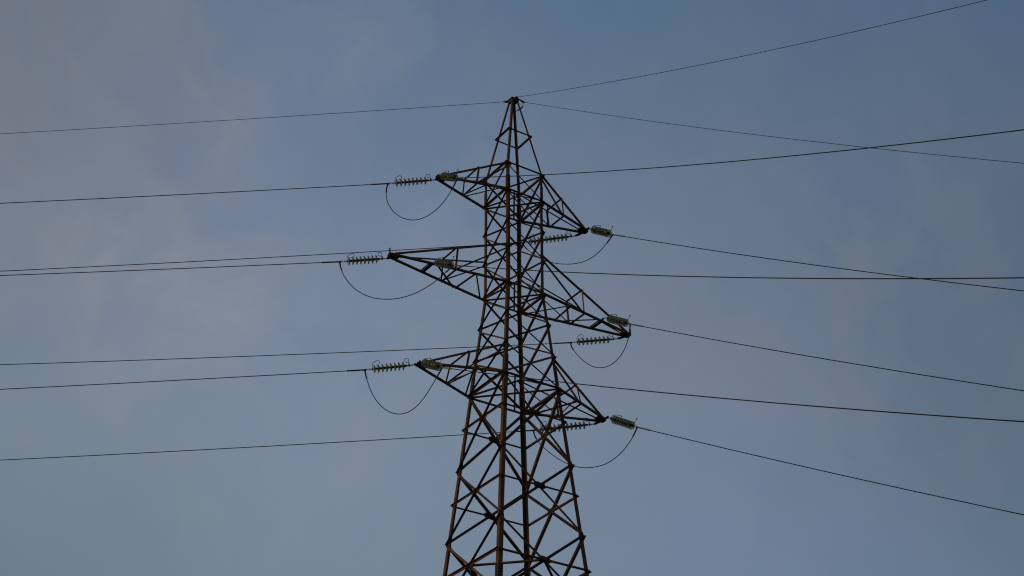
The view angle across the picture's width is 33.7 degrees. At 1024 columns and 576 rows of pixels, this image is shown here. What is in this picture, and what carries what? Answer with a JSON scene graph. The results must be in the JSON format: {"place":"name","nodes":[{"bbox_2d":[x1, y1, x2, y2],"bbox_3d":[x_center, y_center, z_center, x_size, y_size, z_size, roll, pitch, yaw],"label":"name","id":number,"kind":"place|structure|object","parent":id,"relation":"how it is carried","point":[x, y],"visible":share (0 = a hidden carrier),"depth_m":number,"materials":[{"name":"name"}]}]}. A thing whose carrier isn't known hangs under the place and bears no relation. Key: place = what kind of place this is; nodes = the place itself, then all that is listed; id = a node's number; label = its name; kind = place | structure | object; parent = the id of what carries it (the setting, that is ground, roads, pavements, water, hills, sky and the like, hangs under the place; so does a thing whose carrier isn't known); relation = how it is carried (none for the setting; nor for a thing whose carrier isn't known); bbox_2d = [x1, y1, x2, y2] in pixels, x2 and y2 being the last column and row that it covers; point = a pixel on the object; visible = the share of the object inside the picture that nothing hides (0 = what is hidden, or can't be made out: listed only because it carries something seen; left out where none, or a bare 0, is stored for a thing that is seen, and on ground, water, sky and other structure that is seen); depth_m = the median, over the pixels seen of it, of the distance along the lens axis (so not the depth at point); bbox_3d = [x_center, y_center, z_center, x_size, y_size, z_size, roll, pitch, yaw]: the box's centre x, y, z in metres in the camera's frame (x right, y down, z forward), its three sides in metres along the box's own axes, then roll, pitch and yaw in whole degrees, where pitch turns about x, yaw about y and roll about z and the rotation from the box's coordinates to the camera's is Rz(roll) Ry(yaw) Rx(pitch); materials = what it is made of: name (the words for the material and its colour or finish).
{"place":"outdoors","nodes":[
{"label":"outdoors","id":0,"kind":"place"},
{"bbox_2d":[0,0,1023,575],"label":"sky","id":1,"kind":"structure","parent":0,"point":[667,505],"materials":[{"name":"blue"}]},
{"label":"ground","id":2,"kind":"structure","parent":0,"visible":0},
{"bbox_2d":[386,96,630,575],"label":"lattice tower","id":3,"kind":"structure","parent":2,"relation":"on","point":[499,519],"depth_m":59.55,"materials":[{"name":"metal"}]},
{"bbox_2d":[2,102,497,133],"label":"earth wire","id":4,"kind":"object","parent":3,"relation":"attached to","point":[251,118],"visible":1,"depth_m":64.62,"materials":[{"name":"grey metal"}]},
{"bbox_2d":[322,252,384,264],"bbox_3d":[-5.450,-1.020,58.663,2.316,0.467,0.298,-4,-31,-6],"label":"insulator string","id":5,"kind":"object","parent":3,"relation":"attached to","point":[357,260],"visible":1,"depth_m":58.56,"materials":[{"name":"metal"}]},
{"bbox_2d":[0,262,321,275],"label":"conductor","id":6,"kind":"object","parent":5,"relation":"attached to","point":[160,269],"visible":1,"depth_m":57.96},
{"bbox_2d":[339,261,453,299],"bbox_3d":[-3.979,-0.395,57.680,4.149,1.813,0.083,-7,-32,12],"label":"jumper cable","id":7,"kind":"object","parent":5,"relation":"hanging from","point":[394,298],"visible":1,"depth_m":57.28,"materials":[{"name":"metal"}]},
{"bbox_2d":[346,358,413,372],"bbox_3d":[-4.430,2.636,57.095,2.349,0.467,0.298,-5,-31,-7],"label":"insulator string","id":8,"kind":"object","parent":3,"relation":"attached to","point":[390,367],"visible":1,"depth_m":57.01,"materials":[{"name":"metal"}]},
{"bbox_2d":[0,371,343,389],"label":"conductor","id":9,"kind":"object","parent":8,"relation":"attached to","point":[171,380],"visible":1,"depth_m":56.33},
{"bbox_2d":[364,367,442,413],"bbox_3d":[-3.630,3.268,55.869,3.061,2.045,0.092,-15,-34,23],"label":"jumper cable","id":10,"kind":"object","parent":8,"relation":"hanging from","point":[414,407],"visible":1,"depth_m":55.42,"materials":[{"name":"metal"}]},
{"bbox_2d":[371,174,435,186],"bbox_3d":[-3.946,-3.917,61.552,2.407,0.467,0.298,-5,-31,-7],"label":"insulator string","id":11,"kind":"object","parent":3,"relation":"attached to","point":[409,181],"visible":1,"depth_m":61.47,"materials":[{"name":"metal"}]},
{"bbox_2d":[0,184,370,203],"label":"conductor","id":12,"kind":"object","parent":11,"relation":"attached to","point":[184,194],"visible":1,"depth_m":60.66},
{"bbox_2d":[386,178,457,219],"bbox_3d":[-3.239,-3.301,60.323,3.066,2.025,0.092,-16,-35,24],"label":"jumper cable","id":13,"kind":"object","parent":11,"relation":"hanging from","point":[425,216],"visible":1,"depth_m":59.82,"materials":[{"name":"metal"}]},
{"bbox_2d":[420,358,451,370],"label":"insulator string","id":14,"kind":"object","parent":3,"relation":"attached to","point":[430,364],"visible":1,"depth_m":55.96,"materials":[{"name":"metal"}]},
{"bbox_2d":[452,368,1023,421],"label":"conductor","id":15,"kind":"object","parent":14,"relation":"attached to","point":[758,401],"visible":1,"depth_m":41.26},
{"bbox_2d":[433,256,463,268],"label":"insulator string","id":16,"kind":"object","parent":3,"relation":"attached to","point":[443,263],"visible":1,"depth_m":57.85,"materials":[{"name":"metal"}]},
{"bbox_2d":[463,266,1023,278],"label":"conductor","id":17,"kind":"object","parent":16,"relation":"attached to","point":[760,277],"visible":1,"depth_m":43.11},
{"bbox_2d":[439,169,466,181],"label":"insulator string","id":18,"kind":"object","parent":3,"relation":"attached to","point":[445,176],"visible":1,"depth_m":60.34,"materials":[{"name":"metal"}]},
{"bbox_2d":[467,129,1023,177],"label":"conductor","id":19,"kind":"object","parent":18,"relation":"attached to","point":[766,158],"visible":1,"depth_m":44.86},
{"bbox_2d":[511,231,575,244],"bbox_3d":[1.125,-1.901,64.725,2.741,0.467,0.298,-8,-30,-8],"label":"insulator string","id":20,"kind":"object","parent":3,"relation":"attached to","point":[546,239],"visible":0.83,"depth_m":64.69,"materials":[{"name":"metal"}]},
{"bbox_2d":[0,245,472,271],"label":"conductor","id":21,"kind":"object","parent":20,"relation":"attached to","point":[229,259],"visible":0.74,"depth_m":63.40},
{"bbox_2d":[524,235,612,264],"bbox_3d":[2.077,-1.484,63.512,3.738,1.549,0.091,-14,-34,21],"label":"jumper cable","id":22,"kind":"object","parent":20,"relation":"hanging from","point":[579,262],"visible":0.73,"depth_m":62.87,"materials":[{"name":"metal"}]},
{"bbox_2d":[517,421,593,432],"bbox_3d":[1.576,4.971,60.906,2.898,0.467,0.298,-5,-31,-7],"label":"insulator string","id":23,"kind":"object","parent":3,"relation":"attached to","point":[567,426],"visible":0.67,"depth_m":60.85,"materials":[{"name":"metal"}]},
{"bbox_2d":[0,431,511,460],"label":"conductor","id":24,"kind":"object","parent":23,"relation":"attached to","point":[244,447],"visible":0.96,"depth_m":59.73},
{"bbox_2d":[533,427,637,467],"bbox_3d":[2.575,5.522,59.616,3.978,1.896,0.089,-13,-33,20],"label":"jumper cable","id":25,"kind":"object","parent":23,"relation":"hanging from","point":[589,467],"visible":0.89,"depth_m":59.06,"materials":[{"name":"metal"}]},
{"bbox_2d":[554,334,617,345],"bbox_3d":[2.796,1.930,63.529,2.477,0.467,0.298,-5,-31,-7],"label":"insulator string","id":26,"kind":"object","parent":3,"relation":"attached to","point":[591,341],"visible":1,"depth_m":63.45,"materials":[{"name":"glass"}]},
{"bbox_2d":[0,343,553,364],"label":"conductor","id":27,"kind":"object","parent":26,"relation":"attached to","point":[260,355],"visible":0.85,"depth_m":62.34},
{"bbox_2d":[570,324,630,367],"bbox_3d":[3.224,2.172,61.765,0.093,1.941,3.469,21,-37,-31],"label":"jumper cable","id":28,"kind":"object","parent":26,"relation":"hanging from","point":[613,362],"visible":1,"depth_m":60.97,"materials":[{"name":"metal"}]},
{"bbox_2d":[589,225,624,236],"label":"insulator string","id":29,"kind":"object","parent":3,"relation":"attached to","point":[594,229],"visible":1,"depth_m":63.41,"materials":[{"name":"glass"}]},
{"bbox_2d":[625,236,1023,290],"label":"conductor","id":30,"kind":"object","parent":29,"relation":"attached to","point":[831,267],"visible":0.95,"depth_m":53.51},
{"bbox_2d":[604,314,642,326],"bbox_3d":[4.019,1.153,61.196,0.298,0.468,2.510,19,-3,-29],"label":"insulator string","id":31,"kind":"object","parent":3,"relation":"attached to","point":[615,320],"visible":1,"depth_m":61.24,"materials":[{"name":"glass"}]},
{"bbox_2d":[643,326,1023,390],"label":"conductor","id":32,"kind":"object","parent":31,"relation":"attached to","point":[841,361],"visible":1,"depth_m":52.10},
{"bbox_2d":[608,415,649,430],"bbox_3d":[4.119,4.719,59.568,0.298,0.468,2.508,23,-5,-33],"label":"insulator string","id":33,"kind":"object","parent":3,"relation":"attached to","point":[623,422],"visible":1,"depth_m":59.66,"materials":[{"name":"glass"}]},
{"bbox_2d":[650,430,1023,514],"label":"conductor","id":34,"kind":"object","parent":33,"relation":"attached to","point":[843,475],"visible":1,"depth_m":50.99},
{"bbox_2d":[520,0,985,96],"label":"earth wire","id":35,"kind":"object","parent":3,"relation":"attached to","point":[769,50],"visible":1,"depth_m":52.46,"materials":[{"name":"grey metal"}]},
{"bbox_2d":[525,102,1023,163],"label":"earth wire","id":36,"kind":"object","parent":3,"relation":"attached to","point":[785,138],"visible":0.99,"depth_m":53.42,"materials":[{"name":"grey metal"}]}
]}

